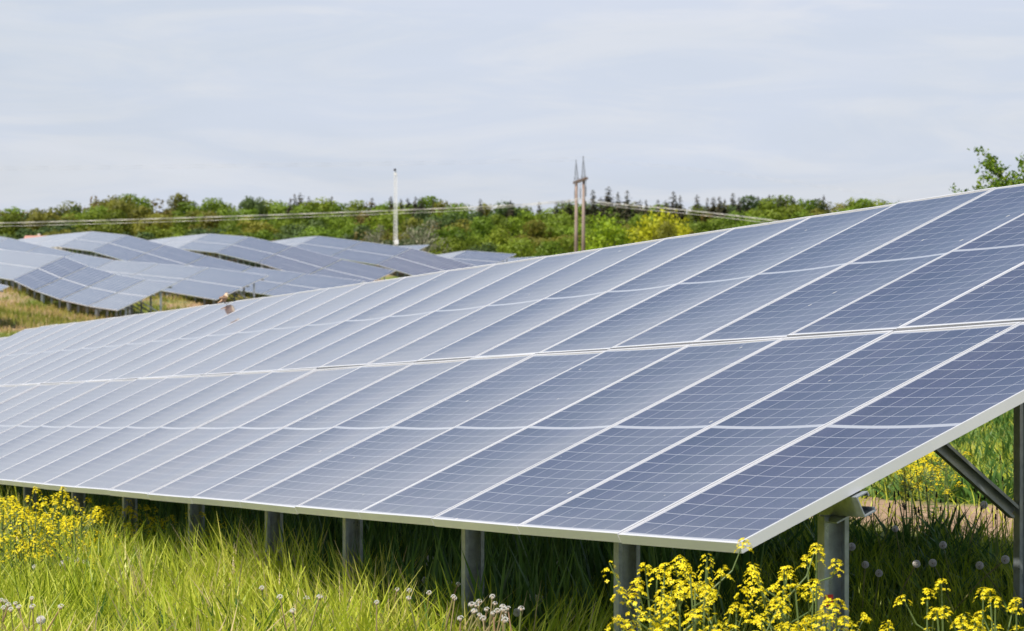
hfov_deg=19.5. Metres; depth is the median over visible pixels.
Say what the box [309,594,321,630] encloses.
dandelion
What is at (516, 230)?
broadleaf tree
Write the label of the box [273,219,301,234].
broadleaf tree
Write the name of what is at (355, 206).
broadleaf tree
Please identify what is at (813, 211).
broadleaf tree
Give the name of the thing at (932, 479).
rapeseed plant
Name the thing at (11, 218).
broadleaf tree
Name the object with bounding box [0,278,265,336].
dry grass
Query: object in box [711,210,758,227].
broadleaf tree
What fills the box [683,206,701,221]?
broadleaf tree
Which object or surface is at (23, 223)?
broadleaf tree
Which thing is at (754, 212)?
broadleaf tree
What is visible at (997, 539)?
plantain stalk
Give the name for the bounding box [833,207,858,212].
broadleaf tree
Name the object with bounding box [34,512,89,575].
rapeseed plant
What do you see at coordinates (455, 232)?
broadleaf tree
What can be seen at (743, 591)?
rapeseed plant
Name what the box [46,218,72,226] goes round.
broadleaf tree
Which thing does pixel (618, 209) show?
spruce tree
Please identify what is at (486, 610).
dandelion
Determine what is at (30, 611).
dandelion
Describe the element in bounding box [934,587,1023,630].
rapeseed plant
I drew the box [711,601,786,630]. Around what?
rapeseed plant
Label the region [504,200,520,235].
spruce tree
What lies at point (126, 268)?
solar table
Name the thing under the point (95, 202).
broadleaf tree
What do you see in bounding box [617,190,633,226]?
spruce tree
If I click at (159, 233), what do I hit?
broadleaf tree
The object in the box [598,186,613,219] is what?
spruce tree
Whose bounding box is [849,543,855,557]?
dandelion
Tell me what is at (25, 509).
rapeseed plant
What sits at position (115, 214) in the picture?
broadleaf tree
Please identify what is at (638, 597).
rapeseed plant
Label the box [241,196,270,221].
broadleaf tree
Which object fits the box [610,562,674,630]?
rapeseed plant
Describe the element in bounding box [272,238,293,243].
solar table
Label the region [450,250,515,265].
solar table
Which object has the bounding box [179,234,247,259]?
solar table
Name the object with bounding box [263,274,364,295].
solar table
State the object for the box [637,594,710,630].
rapeseed plant
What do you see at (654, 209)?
broadleaf tree
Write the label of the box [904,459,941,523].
rapeseed plant
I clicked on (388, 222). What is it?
broadleaf tree
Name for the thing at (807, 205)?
broadleaf tree
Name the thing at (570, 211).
spruce tree
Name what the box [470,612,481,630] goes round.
dandelion
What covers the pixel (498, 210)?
broadleaf tree
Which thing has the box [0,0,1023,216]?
sky
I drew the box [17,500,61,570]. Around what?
rapeseed plant
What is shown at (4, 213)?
broadleaf tree
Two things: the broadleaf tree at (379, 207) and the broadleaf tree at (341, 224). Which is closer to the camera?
the broadleaf tree at (341, 224)
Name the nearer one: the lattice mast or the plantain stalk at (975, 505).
the plantain stalk at (975, 505)
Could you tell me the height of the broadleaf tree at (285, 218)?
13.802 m
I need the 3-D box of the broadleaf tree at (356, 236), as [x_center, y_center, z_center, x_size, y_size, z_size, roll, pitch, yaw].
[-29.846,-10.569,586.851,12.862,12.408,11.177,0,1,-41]
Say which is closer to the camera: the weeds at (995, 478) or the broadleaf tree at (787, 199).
the weeds at (995, 478)
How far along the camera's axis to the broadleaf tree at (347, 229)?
666.68 m
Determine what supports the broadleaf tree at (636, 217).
on the ground at (868, 502)
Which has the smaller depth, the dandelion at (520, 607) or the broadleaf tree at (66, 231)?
the dandelion at (520, 607)
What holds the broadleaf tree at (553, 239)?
on the ground at (868, 502)
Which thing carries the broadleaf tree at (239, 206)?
on the ground at (868, 502)
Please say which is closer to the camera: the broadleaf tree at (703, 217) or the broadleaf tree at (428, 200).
the broadleaf tree at (703, 217)
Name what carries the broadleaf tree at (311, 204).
on the ground at (868, 502)
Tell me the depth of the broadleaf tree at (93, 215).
681.49 m
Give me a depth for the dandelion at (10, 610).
11.62 m
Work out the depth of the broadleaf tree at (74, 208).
758.70 m
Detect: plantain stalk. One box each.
[875,502,890,576]
[877,480,879,533]
[902,503,904,568]
[907,493,910,543]
[914,509,919,553]
[915,507,920,578]
[917,506,929,548]
[923,492,937,553]
[940,499,949,543]
[940,506,941,538]
[961,479,968,530]
[968,493,978,561]
[974,488,978,542]
[984,497,989,547]
[995,514,996,571]
[996,507,997,573]
[999,455,1009,533]
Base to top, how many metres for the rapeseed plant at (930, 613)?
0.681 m
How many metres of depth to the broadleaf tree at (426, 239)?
543.86 m
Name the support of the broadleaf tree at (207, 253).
on the ground at (868, 502)
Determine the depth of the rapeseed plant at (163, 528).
18.44 m
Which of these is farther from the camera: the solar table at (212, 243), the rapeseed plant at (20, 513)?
the solar table at (212, 243)
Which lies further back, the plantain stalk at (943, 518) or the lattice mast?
the lattice mast
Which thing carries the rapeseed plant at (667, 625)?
on the ground at (868, 502)
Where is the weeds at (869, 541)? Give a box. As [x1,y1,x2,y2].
[646,501,1023,630]
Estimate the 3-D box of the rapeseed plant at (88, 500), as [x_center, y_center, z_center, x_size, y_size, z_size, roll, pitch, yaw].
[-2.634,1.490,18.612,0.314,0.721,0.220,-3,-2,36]
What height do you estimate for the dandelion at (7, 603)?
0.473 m
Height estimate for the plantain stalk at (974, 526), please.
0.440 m
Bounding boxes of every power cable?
[0,199,579,223]
[0,201,572,226]
[3,197,585,222]
[578,201,764,222]
[581,199,771,220]
[586,197,776,220]
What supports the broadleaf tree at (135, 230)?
on the ground at (868, 502)
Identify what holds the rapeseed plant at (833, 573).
on the ground at (868, 502)
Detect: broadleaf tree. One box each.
[0,206,25,217]
[0,210,10,218]
[0,211,24,237]
[0,227,13,237]
[0,233,18,239]
[15,227,50,239]
[16,214,32,230]
[22,214,59,230]
[24,208,52,219]
[26,211,45,231]
[41,227,103,252]
[42,211,68,224]
[43,223,75,232]
[46,201,87,217]
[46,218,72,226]
[53,213,78,222]
[62,211,85,222]
[63,205,80,217]
[68,209,107,232]
[69,249,94,253]
[76,205,109,219]
[88,195,118,209]
[89,196,107,211]
[90,209,132,235]
[98,222,123,234]
[101,194,142,219]
[104,199,133,224]
[105,196,138,223]
[121,217,160,236]
[127,213,176,236]
[130,205,159,221]
[134,231,156,239]
[135,196,155,211]
[139,224,173,239]
[146,198,175,217]
[152,214,192,228]
[158,232,187,238]
[163,193,194,214]
[165,215,195,231]
[167,225,190,237]
[168,200,198,218]
[175,209,204,227]
[184,210,223,231]
[185,198,227,216]
[185,227,226,234]
[189,250,225,255]
[194,207,239,227]
[210,223,260,238]
[216,202,239,211]
[218,231,238,235]
[219,218,244,233]
[224,208,258,225]
[227,201,267,220]
[236,216,289,238]
[238,208,274,232]
[239,199,281,223]
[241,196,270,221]
[244,228,281,240]
[266,200,309,223]
[269,228,304,240]
[272,211,299,232]
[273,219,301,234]
[277,218,327,235]
[290,206,326,230]
[295,200,324,215]
[296,225,348,238]
[302,197,345,218]
[317,211,356,229]
[317,217,353,235]
[322,202,360,224]
[327,222,387,238]
[342,224,373,263]
[345,200,366,216]
[350,201,375,224]
[351,211,386,232]
[353,230,368,263]
[362,223,391,263]
[363,201,409,224]
[364,209,411,236]
[371,231,406,243]
[380,239,409,258]
[393,202,411,227]
[398,210,432,233]
[399,217,432,239]
[400,218,450,252]
[400,226,439,251]
[404,196,443,215]
[409,235,444,254]
[418,211,469,232]
[426,225,474,252]
[428,235,478,254]
[430,203,474,222]
[431,200,457,216]
[437,219,475,236]
[461,211,488,230]
[462,234,494,247]
[466,216,497,241]
[467,241,497,252]
[475,203,493,216]
[479,213,513,242]
[484,227,527,255]
[487,200,528,223]
[494,237,536,257]
[499,208,537,225]
[501,216,531,238]
[511,219,557,241]
[512,235,535,255]
[520,206,537,219]
[525,213,552,236]
[526,208,572,223]
[532,234,580,254]
[532,240,570,256]
[534,236,593,253]
[535,223,571,248]
[536,213,574,230]
[552,202,574,211]
[558,223,596,250]
[570,203,598,221]
[570,215,612,228]
[570,228,604,247]
[573,211,630,250]
[574,201,611,220]
[607,205,633,223]
[614,207,679,244]
[614,228,636,244]
[618,213,655,233]
[620,224,650,241]
[640,205,666,218]
[642,214,685,230]
[653,219,677,239]
[669,217,691,236]
[679,223,700,232]
[683,204,714,223]
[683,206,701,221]
[688,217,734,232]
[692,213,713,229]
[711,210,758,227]
[725,216,773,228]
[726,195,760,216]
[743,208,764,219]
[752,199,786,207]
[756,198,782,217]
[759,208,791,222]
[768,195,805,207]
[772,204,810,219]
[790,209,813,218]
[793,198,819,211]
[806,208,827,214]
[809,198,831,212]
[809,211,827,215]
[812,202,845,212]
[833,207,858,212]
[836,197,868,211]
[849,198,876,209]
[860,198,894,207]
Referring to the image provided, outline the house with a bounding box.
[23,234,64,250]
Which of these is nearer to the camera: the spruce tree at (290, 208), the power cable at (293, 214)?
the power cable at (293, 214)
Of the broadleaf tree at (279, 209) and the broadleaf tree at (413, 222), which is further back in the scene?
the broadleaf tree at (279, 209)
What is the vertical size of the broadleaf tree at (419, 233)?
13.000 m
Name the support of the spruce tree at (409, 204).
on the ground at (868, 502)
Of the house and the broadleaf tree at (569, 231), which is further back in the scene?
the broadleaf tree at (569, 231)
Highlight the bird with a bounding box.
[218,292,229,302]
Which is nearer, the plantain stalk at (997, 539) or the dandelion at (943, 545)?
the dandelion at (943, 545)
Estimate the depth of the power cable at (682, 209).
383.90 m
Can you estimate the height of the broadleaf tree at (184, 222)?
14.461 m
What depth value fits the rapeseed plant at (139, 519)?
18.99 m
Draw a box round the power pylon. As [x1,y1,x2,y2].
[573,156,587,251]
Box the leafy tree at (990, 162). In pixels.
[949,146,1023,192]
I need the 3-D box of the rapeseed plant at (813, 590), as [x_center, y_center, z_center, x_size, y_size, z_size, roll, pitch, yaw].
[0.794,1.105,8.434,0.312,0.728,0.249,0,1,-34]
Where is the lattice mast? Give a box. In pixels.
[393,169,398,245]
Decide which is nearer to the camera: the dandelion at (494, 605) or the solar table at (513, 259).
the dandelion at (494, 605)
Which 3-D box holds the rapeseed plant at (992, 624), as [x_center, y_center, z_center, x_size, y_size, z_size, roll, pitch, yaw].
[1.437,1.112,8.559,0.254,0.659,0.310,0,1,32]
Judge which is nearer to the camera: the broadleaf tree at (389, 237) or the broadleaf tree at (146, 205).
the broadleaf tree at (389, 237)
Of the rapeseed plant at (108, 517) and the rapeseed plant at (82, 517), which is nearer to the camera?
the rapeseed plant at (82, 517)
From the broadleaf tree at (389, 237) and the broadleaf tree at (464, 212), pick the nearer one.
the broadleaf tree at (389, 237)
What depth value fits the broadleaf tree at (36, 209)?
801.57 m
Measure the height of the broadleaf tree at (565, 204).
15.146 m
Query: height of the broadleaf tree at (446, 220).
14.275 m
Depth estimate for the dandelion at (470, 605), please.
11.43 m
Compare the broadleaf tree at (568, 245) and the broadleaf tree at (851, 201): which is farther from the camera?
the broadleaf tree at (851, 201)
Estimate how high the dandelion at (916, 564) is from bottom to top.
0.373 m
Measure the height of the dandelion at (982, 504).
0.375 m
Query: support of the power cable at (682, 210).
attached to the power pylon
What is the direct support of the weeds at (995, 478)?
on the ground at (868, 502)
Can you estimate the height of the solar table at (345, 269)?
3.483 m
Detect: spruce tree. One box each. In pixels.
[286,199,294,216]
[297,193,304,206]
[385,197,398,227]
[403,198,411,215]
[408,197,419,225]
[410,198,426,217]
[477,199,485,216]
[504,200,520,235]
[552,202,560,218]
[565,199,574,220]
[579,199,589,215]
[585,190,599,220]
[593,197,608,221]
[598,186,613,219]
[607,193,623,228]
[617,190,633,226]
[631,201,639,222]
[635,201,644,227]
[643,200,649,215]
[653,200,660,215]
[665,191,677,218]
[674,195,686,222]
[688,195,705,222]
[704,198,711,213]
[709,197,717,217]
[712,197,725,221]
[721,200,731,225]
[729,193,736,211]
[733,198,744,226]
[776,196,783,211]
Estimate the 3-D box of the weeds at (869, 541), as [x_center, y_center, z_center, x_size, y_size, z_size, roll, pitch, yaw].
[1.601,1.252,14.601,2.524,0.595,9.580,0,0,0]
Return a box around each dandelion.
[0,605,5,629]
[3,602,9,621]
[8,607,13,630]
[16,604,24,630]
[28,596,33,630]
[29,604,34,630]
[36,615,45,627]
[46,604,63,630]
[259,586,264,607]
[277,594,286,629]
[290,608,296,630]
[296,596,308,626]
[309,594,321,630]
[374,600,378,630]
[406,596,416,630]
[425,590,431,627]
[443,582,460,624]
[445,594,455,630]
[450,596,456,630]
[457,615,463,630]
[468,602,474,630]
[468,608,476,630]
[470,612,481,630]
[473,602,486,628]
[476,599,481,627]
[479,615,486,630]
[484,607,488,625]
[488,594,494,630]
[490,601,497,626]
[490,611,495,630]
[492,608,499,630]
[497,604,505,630]
[500,606,506,630]
[501,616,508,630]
[505,606,511,630]
[513,608,522,630]
[518,606,523,630]
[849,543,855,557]
[862,561,868,607]
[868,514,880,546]
[872,569,882,624]
[891,560,919,615]
[892,525,903,577]
[929,559,957,629]
[939,541,952,594]
[944,555,1009,630]
[968,501,987,550]
[976,561,1009,608]
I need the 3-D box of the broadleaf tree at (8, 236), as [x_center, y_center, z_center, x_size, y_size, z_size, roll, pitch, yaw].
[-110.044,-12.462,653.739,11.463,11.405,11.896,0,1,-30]
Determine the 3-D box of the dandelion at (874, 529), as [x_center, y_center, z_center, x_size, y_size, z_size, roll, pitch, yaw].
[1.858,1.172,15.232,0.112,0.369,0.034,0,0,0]
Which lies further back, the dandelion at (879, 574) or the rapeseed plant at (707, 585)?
the dandelion at (879, 574)
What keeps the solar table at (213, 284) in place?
on the ground at (868, 502)
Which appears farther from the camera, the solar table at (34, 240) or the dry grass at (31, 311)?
the solar table at (34, 240)
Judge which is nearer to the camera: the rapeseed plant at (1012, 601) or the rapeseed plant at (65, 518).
the rapeseed plant at (1012, 601)
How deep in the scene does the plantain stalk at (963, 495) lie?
15.83 m
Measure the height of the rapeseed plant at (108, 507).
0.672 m
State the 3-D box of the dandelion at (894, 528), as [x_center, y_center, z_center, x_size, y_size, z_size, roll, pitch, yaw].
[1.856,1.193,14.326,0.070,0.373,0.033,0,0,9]
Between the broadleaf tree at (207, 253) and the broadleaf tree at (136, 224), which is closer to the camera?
the broadleaf tree at (207, 253)
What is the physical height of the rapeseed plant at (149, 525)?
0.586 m
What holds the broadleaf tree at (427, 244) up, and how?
on the ground at (868, 502)
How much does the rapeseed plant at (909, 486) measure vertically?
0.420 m
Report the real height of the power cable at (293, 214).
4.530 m
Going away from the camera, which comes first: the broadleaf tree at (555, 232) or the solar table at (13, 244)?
the solar table at (13, 244)
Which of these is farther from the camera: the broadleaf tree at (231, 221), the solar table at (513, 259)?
the broadleaf tree at (231, 221)
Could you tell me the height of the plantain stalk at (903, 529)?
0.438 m
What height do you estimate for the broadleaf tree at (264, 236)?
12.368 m
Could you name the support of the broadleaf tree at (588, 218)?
on the ground at (868, 502)
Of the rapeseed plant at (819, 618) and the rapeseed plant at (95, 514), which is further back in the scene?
the rapeseed plant at (95, 514)
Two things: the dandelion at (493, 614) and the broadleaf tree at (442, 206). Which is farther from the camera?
the broadleaf tree at (442, 206)
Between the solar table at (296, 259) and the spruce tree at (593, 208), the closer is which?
the solar table at (296, 259)
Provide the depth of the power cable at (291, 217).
437.13 m
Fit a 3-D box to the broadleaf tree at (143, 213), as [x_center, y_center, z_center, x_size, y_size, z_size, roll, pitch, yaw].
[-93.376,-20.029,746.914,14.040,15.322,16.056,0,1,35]
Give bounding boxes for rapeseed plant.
[0,486,40,565]
[0,495,33,573]
[0,495,42,573]
[0,496,12,572]
[0,504,23,582]
[0,514,43,574]
[1,509,48,583]
[4,505,39,572]
[11,501,67,590]
[11,512,54,577]
[12,507,54,580]
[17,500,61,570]
[24,486,74,562]
[29,498,77,563]
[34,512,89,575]
[40,492,85,565]
[44,514,98,571]
[49,512,102,580]
[61,499,103,563]
[61,505,95,548]
[61,506,102,574]
[64,497,112,551]
[86,505,123,553]
[94,506,137,544]
[98,502,134,537]
[104,499,149,534]
[109,499,157,538]
[114,515,152,550]
[120,519,152,547]
[127,506,159,541]
[142,517,179,543]
[159,515,177,541]
[177,509,226,544]
[603,560,696,630]
[606,607,678,630]
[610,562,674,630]
[623,579,717,630]
[625,567,693,630]
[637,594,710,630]
[648,607,722,630]
[655,554,734,630]
[657,571,714,630]
[665,538,753,630]
[693,581,757,630]
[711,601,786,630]
[734,565,796,630]
[743,543,825,630]
[751,613,801,630]
[756,574,828,630]
[765,579,859,630]
[782,598,840,630]
[786,583,849,630]
[792,609,854,630]
[795,547,872,630]
[879,578,985,630]
[883,588,967,630]
[884,464,928,535]
[885,469,925,526]
[890,463,942,532]
[896,461,933,525]
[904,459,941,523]
[911,453,946,518]
[917,451,947,510]
[920,455,957,522]
[924,451,971,524]
[927,608,985,630]
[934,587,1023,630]
[950,596,1004,630]
[958,588,1023,630]
[970,597,1023,630]
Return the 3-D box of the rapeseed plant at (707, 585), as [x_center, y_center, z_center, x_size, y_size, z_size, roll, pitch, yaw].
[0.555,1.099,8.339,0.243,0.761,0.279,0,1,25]
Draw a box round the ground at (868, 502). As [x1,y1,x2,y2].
[0,254,1011,580]
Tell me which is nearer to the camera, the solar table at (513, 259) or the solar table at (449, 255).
the solar table at (449, 255)
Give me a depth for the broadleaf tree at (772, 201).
791.64 m
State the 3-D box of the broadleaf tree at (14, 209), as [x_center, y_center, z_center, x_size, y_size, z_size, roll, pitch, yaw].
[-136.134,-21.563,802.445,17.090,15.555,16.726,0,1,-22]
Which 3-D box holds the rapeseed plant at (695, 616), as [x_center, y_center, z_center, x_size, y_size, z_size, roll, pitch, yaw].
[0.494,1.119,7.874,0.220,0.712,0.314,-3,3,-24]
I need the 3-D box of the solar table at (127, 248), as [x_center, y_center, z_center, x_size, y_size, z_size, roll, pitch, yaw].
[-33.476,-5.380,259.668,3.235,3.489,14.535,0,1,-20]
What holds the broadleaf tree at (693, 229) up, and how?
on the ground at (868, 502)
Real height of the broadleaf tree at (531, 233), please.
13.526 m
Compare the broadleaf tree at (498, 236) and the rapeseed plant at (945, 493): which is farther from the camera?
the broadleaf tree at (498, 236)
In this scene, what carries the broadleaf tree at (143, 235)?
on the ground at (868, 502)
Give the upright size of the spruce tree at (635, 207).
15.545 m
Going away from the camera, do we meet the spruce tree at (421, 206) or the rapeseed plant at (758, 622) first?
the rapeseed plant at (758, 622)
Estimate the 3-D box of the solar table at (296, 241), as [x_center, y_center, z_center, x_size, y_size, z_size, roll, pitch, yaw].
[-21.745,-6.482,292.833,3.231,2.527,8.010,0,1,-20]
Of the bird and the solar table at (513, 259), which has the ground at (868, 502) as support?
the solar table at (513, 259)
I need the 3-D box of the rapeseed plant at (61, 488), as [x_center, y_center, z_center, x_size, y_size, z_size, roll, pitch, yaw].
[-2.732,1.416,17.622,0.304,0.834,0.244,0,0,1]
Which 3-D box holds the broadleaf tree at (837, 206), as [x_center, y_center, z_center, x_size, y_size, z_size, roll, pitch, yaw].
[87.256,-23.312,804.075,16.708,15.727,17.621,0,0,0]
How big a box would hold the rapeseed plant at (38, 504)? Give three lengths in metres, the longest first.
0.768 x 0.314 x 0.220 m
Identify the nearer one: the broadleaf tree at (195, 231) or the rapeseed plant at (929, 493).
the rapeseed plant at (929, 493)
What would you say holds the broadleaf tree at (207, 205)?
on the ground at (868, 502)
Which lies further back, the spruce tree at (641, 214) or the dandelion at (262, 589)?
the spruce tree at (641, 214)
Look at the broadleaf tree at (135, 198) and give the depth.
789.25 m
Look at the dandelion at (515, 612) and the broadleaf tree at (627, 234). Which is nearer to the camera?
the dandelion at (515, 612)
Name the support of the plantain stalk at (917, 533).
on the ground at (868, 502)
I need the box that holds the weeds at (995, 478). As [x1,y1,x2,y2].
[861,408,1013,503]
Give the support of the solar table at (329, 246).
on the ground at (868, 502)
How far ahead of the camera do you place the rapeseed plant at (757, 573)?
8.66 m
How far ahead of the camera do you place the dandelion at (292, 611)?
11.41 m
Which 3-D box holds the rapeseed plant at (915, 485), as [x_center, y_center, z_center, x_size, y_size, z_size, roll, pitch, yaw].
[2.251,1.058,16.970,0.240,0.428,0.291,-3,-6,41]
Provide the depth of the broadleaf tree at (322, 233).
641.27 m
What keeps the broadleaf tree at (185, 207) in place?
on the ground at (868, 502)
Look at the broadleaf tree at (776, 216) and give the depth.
686.56 m
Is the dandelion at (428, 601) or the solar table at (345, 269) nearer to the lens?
the dandelion at (428, 601)
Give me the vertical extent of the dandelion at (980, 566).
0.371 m
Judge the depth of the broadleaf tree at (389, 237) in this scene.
642.25 m
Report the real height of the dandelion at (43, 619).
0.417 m
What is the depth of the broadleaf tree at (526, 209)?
795.76 m
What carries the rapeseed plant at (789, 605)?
on the ground at (868, 502)
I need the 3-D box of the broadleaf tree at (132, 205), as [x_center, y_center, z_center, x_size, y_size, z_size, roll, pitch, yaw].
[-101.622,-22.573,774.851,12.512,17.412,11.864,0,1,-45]
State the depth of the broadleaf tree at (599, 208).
797.53 m
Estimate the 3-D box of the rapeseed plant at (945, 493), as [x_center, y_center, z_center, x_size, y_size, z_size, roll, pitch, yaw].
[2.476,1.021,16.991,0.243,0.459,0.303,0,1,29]
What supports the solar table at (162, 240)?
on the ground at (868, 502)
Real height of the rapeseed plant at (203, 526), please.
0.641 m
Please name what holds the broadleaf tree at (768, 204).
on the ground at (868, 502)
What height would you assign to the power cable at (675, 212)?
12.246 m
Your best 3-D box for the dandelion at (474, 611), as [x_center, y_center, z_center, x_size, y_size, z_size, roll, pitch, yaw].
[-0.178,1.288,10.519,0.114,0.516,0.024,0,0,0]
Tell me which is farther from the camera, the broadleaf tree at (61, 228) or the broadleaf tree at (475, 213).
the broadleaf tree at (475, 213)
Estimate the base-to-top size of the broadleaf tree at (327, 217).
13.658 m
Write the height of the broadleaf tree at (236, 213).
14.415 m
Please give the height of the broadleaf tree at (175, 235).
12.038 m
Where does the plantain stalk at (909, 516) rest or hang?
on the ground at (868, 502)
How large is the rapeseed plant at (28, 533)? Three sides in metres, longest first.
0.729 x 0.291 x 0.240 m
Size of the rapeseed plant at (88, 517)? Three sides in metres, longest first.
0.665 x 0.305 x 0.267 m
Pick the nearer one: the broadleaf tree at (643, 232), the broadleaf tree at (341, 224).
the broadleaf tree at (643, 232)
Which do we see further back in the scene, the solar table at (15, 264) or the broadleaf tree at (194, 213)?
the broadleaf tree at (194, 213)
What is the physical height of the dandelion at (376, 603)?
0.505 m
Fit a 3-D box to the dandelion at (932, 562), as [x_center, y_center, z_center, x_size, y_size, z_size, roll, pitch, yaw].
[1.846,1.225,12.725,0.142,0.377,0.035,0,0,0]
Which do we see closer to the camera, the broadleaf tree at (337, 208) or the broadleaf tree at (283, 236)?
the broadleaf tree at (283, 236)
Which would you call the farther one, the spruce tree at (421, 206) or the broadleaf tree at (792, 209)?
the spruce tree at (421, 206)
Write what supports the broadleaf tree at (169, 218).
on the ground at (868, 502)
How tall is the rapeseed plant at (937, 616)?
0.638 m
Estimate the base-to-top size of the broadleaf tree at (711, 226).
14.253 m
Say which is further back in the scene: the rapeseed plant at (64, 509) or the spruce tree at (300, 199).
the spruce tree at (300, 199)
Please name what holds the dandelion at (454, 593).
on the ground at (868, 502)
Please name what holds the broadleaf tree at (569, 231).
on the ground at (868, 502)
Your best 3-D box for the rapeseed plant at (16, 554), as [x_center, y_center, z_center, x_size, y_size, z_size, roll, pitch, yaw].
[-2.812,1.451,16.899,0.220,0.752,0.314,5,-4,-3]
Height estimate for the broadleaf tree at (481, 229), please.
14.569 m
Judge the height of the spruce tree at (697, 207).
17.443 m
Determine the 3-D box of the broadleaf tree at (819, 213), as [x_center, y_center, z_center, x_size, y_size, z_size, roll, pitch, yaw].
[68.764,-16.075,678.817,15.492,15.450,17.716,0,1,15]
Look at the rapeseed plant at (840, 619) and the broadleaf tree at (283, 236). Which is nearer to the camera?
the rapeseed plant at (840, 619)
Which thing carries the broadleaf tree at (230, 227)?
on the ground at (868, 502)
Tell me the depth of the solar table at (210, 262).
234.13 m
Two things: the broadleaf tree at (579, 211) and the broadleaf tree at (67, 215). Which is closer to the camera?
the broadleaf tree at (67, 215)
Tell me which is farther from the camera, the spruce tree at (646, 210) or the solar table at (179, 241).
the spruce tree at (646, 210)
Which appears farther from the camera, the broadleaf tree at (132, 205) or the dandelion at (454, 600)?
the broadleaf tree at (132, 205)
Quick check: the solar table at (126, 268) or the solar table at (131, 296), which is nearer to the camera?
the solar table at (131, 296)
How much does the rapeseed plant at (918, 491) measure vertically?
0.435 m
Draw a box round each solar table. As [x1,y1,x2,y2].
[0,184,1023,630]
[0,238,40,251]
[0,249,62,290]
[0,284,8,291]
[12,257,87,300]
[19,235,54,243]
[28,246,73,256]
[35,266,115,310]
[37,231,91,253]
[59,231,125,256]
[61,274,144,316]
[63,253,113,277]
[89,280,176,318]
[91,235,163,260]
[97,260,157,281]
[130,245,205,265]
[131,264,207,297]
[149,237,176,243]
[154,234,206,253]
[162,268,267,303]
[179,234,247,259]
[186,256,251,293]
[215,237,291,267]
[237,267,304,297]
[257,246,341,274]
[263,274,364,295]
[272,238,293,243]
[274,236,316,254]
[295,236,361,263]
[312,259,394,282]
[331,241,411,272]
[364,245,428,263]
[378,248,474,276]
[439,251,464,257]
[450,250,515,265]
[499,256,542,262]
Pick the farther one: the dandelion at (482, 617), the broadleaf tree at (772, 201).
the broadleaf tree at (772, 201)
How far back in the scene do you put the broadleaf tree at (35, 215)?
698.17 m
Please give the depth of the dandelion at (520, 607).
11.11 m
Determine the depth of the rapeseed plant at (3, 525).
17.37 m
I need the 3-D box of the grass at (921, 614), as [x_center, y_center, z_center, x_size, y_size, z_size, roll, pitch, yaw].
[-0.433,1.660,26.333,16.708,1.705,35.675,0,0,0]
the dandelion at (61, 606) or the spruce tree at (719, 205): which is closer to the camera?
the dandelion at (61, 606)
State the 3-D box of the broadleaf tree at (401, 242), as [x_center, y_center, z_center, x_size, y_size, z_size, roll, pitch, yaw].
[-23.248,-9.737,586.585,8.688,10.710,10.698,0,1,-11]
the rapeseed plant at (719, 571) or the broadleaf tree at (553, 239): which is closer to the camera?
the rapeseed plant at (719, 571)
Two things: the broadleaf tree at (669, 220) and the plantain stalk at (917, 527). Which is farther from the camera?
the broadleaf tree at (669, 220)
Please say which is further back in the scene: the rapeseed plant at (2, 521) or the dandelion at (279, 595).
the rapeseed plant at (2, 521)
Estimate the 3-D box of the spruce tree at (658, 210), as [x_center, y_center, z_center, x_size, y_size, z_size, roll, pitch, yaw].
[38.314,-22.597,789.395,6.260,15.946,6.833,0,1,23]
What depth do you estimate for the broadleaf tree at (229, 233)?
592.54 m
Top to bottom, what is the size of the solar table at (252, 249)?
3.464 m
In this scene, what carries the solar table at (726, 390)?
on the ground at (868, 502)
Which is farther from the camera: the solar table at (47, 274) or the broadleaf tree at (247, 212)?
the broadleaf tree at (247, 212)
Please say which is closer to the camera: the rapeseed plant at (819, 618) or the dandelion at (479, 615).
the rapeseed plant at (819, 618)
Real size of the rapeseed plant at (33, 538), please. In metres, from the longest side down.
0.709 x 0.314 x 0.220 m
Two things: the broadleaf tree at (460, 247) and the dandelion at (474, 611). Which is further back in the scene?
the broadleaf tree at (460, 247)
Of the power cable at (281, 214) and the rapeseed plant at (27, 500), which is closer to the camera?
the rapeseed plant at (27, 500)
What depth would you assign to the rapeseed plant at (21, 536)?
16.60 m
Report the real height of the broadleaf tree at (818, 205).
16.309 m
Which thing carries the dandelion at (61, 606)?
on the ground at (868, 502)
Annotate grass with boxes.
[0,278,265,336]
[0,479,728,630]
[3,410,1023,630]
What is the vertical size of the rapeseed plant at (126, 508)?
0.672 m
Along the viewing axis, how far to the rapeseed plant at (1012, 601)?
8.16 m
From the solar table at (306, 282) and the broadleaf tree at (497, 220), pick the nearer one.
the solar table at (306, 282)
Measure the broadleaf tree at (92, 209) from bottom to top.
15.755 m
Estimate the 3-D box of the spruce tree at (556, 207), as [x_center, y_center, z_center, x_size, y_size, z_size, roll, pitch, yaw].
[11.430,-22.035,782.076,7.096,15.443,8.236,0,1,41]
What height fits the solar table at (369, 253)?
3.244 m
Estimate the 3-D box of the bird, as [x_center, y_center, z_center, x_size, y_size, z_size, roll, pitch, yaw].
[-2.662,-0.166,27.604,0.122,0.110,0.054,0,1,-20]
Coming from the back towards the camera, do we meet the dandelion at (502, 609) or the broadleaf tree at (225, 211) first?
the broadleaf tree at (225, 211)
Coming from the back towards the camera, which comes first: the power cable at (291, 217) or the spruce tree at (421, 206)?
the spruce tree at (421, 206)
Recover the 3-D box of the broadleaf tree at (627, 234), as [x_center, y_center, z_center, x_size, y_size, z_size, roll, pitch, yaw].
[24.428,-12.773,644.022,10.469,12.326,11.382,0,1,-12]

